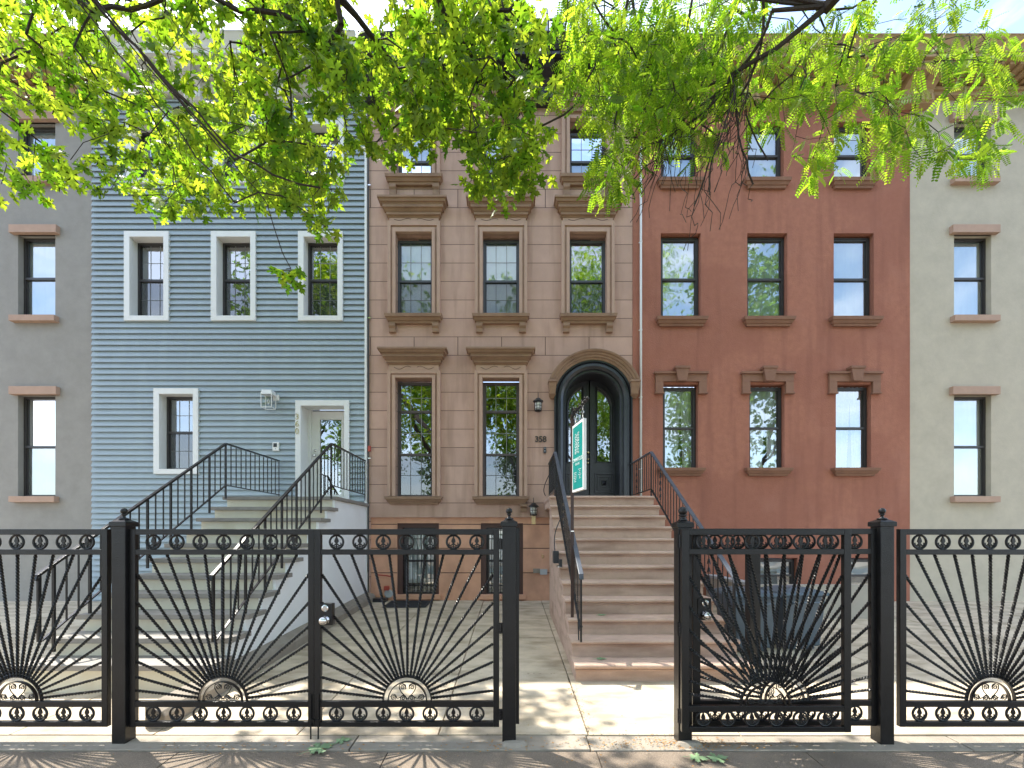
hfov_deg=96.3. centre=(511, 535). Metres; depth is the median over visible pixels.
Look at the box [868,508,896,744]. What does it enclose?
gate post
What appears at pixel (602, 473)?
door
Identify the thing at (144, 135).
window
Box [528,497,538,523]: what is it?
wall lantern
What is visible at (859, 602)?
wall
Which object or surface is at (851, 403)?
window
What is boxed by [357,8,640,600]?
brownstone house
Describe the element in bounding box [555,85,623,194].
window
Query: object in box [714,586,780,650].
trash bin
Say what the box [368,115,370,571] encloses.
downpipe
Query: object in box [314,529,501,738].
gate leaf
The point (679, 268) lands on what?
window
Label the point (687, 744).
post footing
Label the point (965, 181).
window
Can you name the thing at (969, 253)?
window
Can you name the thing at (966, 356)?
rendered house
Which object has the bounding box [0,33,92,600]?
rendered house
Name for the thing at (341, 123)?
window
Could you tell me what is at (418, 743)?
gate kerb
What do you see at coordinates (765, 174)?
window
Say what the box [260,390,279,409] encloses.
wall lantern
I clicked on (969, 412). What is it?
window
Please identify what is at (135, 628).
gate leaf
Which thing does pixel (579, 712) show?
joint weeds
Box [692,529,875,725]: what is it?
gate leaf
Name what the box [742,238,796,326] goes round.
window
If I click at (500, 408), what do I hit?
window
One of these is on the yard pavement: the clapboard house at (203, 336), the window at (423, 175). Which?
the clapboard house at (203, 336)
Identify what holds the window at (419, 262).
in the brownstone house at (485, 330)
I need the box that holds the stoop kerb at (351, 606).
[145,592,374,729]
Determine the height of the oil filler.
0.482 m
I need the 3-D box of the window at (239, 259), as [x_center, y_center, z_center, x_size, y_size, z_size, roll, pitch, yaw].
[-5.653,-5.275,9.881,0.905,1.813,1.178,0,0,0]
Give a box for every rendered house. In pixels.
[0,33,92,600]
[910,33,1023,600]
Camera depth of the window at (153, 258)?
9.49 m
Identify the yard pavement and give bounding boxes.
[0,600,1023,738]
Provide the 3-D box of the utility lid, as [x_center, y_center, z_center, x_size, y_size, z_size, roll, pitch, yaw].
[-2.664,1.294,9.295,0.261,0.080,0.190,0,0,0]
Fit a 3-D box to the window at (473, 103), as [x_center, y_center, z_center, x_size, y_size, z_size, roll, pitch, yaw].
[-0.220,-7.920,9.313,1.381,2.033,0.467,0,0,0]
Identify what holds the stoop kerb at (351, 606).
on the yard pavement
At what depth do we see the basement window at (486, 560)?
9.46 m
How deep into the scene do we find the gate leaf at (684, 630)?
3.39 m
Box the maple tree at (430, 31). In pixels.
[0,0,564,295]
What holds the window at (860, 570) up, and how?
in the stucco house at (776, 323)
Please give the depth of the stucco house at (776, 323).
9.34 m
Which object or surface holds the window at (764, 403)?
in the stucco house at (776, 323)
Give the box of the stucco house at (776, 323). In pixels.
[633,33,943,600]
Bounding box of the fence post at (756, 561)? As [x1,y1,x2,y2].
[743,535,760,667]
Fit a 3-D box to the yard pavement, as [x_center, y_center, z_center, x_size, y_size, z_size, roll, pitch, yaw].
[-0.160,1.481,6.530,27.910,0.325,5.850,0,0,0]
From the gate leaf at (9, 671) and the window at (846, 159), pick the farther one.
the window at (846, 159)
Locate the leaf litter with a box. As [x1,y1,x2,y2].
[64,615,834,767]
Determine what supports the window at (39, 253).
in the rendered house at (46, 299)
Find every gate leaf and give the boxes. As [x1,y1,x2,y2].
[0,529,110,726]
[129,529,314,738]
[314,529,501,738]
[677,529,850,731]
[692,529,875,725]
[896,529,1023,726]
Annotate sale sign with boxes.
[570,396,588,616]
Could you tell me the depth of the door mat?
8.82 m
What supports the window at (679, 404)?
in the stucco house at (776, 323)
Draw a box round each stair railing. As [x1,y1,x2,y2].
[34,443,279,651]
[209,443,365,651]
[548,452,583,641]
[630,451,737,639]
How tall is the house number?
0.122 m
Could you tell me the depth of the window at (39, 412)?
9.51 m
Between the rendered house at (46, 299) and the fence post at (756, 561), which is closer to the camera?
the fence post at (756, 561)
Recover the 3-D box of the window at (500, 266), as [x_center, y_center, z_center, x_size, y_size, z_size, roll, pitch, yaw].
[-0.223,-5.447,9.313,1.381,2.631,0.467,0,0,0]
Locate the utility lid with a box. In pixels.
[373,597,387,601]
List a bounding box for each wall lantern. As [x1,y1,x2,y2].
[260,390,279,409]
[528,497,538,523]
[533,398,542,411]
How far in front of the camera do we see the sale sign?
5.21 m
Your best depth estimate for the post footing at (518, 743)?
3.42 m
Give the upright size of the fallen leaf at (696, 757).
0.011 m
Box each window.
[8,111,59,184]
[8,224,59,322]
[8,386,59,501]
[124,231,170,320]
[125,118,171,183]
[153,388,199,473]
[211,231,256,320]
[212,118,255,183]
[298,231,343,320]
[302,118,344,183]
[377,195,447,332]
[377,347,447,503]
[378,86,442,194]
[396,523,440,598]
[466,195,535,332]
[466,347,534,503]
[470,85,535,194]
[479,523,525,598]
[554,195,622,332]
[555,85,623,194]
[654,365,708,475]
[655,238,708,326]
[656,128,703,189]
[740,365,795,475]
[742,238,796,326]
[743,128,791,189]
[761,558,793,583]
[827,365,883,475]
[828,238,883,326]
[829,128,879,189]
[851,558,867,583]
[949,111,1000,184]
[949,224,1000,322]
[949,386,1000,501]
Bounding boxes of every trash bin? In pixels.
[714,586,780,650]
[761,585,828,648]
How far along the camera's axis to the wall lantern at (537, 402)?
9.18 m
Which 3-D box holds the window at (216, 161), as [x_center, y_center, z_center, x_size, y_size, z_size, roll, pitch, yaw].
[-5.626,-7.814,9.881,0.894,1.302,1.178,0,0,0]
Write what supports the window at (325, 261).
in the clapboard house at (203, 336)
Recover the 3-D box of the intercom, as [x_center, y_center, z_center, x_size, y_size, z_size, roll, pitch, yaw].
[-4.795,-1.816,9.318,0.130,0.174,0.044,0,0,0]
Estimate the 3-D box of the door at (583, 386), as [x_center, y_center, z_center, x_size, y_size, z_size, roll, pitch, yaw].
[1.369,-2.008,9.770,0.533,2.596,0.080,0,0,0]
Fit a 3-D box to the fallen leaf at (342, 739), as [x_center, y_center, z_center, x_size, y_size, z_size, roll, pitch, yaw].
[-1.300,1.557,3.495,0.122,0.011,0.125,0,0,27]
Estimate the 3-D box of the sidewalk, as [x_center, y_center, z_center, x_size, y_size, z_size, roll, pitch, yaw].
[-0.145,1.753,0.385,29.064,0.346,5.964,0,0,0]
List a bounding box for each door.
[308,410,343,497]
[566,381,588,495]
[590,381,614,495]
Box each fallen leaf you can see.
[301,742,335,753]
[329,736,350,743]
[683,753,708,761]
[706,752,727,762]
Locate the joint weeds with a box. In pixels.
[477,637,669,734]
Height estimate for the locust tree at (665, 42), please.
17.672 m
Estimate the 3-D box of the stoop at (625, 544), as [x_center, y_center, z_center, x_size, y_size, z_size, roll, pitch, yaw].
[1.575,0.463,7.039,1.856,2.335,4.618,0,0,0]
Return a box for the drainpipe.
[639,130,641,495]
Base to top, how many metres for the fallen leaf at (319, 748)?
0.013 m
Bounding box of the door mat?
[382,601,430,607]
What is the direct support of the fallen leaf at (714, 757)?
on the sidewalk
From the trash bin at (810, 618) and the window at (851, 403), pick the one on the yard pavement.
the trash bin at (810, 618)
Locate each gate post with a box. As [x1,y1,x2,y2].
[109,508,138,743]
[501,508,518,741]
[672,507,693,740]
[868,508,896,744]
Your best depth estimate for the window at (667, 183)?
9.33 m
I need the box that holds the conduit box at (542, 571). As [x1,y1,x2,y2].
[533,569,546,574]
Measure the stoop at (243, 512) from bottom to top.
2.335 m
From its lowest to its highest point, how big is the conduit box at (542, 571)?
0.120 m
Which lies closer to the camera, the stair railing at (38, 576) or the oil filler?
the stair railing at (38, 576)
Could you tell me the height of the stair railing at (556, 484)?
2.600 m
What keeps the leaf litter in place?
on the yard pavement
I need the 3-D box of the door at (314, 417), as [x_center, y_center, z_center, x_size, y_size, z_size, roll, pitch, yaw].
[-3.895,-1.666,9.630,0.878,2.012,0.140,0,0,0]
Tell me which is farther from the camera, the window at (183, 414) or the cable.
the window at (183, 414)
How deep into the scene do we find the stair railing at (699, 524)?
6.81 m
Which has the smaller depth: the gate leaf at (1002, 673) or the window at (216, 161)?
the gate leaf at (1002, 673)
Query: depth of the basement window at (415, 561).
9.50 m
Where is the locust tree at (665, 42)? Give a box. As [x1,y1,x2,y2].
[542,0,1023,250]
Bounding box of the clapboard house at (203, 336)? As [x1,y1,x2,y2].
[57,29,368,600]
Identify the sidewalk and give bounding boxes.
[0,751,1023,767]
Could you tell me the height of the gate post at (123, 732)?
1.799 m
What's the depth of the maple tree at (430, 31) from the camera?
4.12 m
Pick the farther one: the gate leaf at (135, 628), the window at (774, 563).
the window at (774, 563)
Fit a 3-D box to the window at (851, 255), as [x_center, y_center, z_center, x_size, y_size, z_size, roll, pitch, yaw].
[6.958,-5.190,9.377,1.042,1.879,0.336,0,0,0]
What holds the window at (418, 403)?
in the brownstone house at (485, 330)
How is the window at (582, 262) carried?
in the brownstone house at (485, 330)
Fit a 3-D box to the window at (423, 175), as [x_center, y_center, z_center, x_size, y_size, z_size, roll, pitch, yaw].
[-1.979,-7.920,9.313,1.381,2.033,0.467,0,0,0]
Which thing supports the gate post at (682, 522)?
on the post footing at (687, 744)
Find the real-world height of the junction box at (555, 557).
0.216 m
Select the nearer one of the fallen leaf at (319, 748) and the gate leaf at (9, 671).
the fallen leaf at (319, 748)
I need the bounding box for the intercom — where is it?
[272,442,279,450]
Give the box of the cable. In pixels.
[543,462,561,550]
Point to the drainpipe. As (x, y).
(640, 329)
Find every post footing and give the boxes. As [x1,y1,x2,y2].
[499,739,527,747]
[674,740,704,748]
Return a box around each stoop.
[15,496,369,692]
[544,496,754,681]
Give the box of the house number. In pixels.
[535,436,546,441]
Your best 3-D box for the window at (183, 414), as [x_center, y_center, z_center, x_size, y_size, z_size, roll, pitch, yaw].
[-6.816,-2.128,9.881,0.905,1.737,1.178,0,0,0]
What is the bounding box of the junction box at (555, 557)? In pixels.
[552,551,561,567]
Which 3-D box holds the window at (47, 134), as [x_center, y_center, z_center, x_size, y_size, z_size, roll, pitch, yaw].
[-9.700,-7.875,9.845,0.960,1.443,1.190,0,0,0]
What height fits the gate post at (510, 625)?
1.799 m
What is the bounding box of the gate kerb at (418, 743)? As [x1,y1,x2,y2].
[0,735,1023,753]
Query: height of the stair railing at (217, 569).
2.728 m
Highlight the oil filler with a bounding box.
[378,574,392,597]

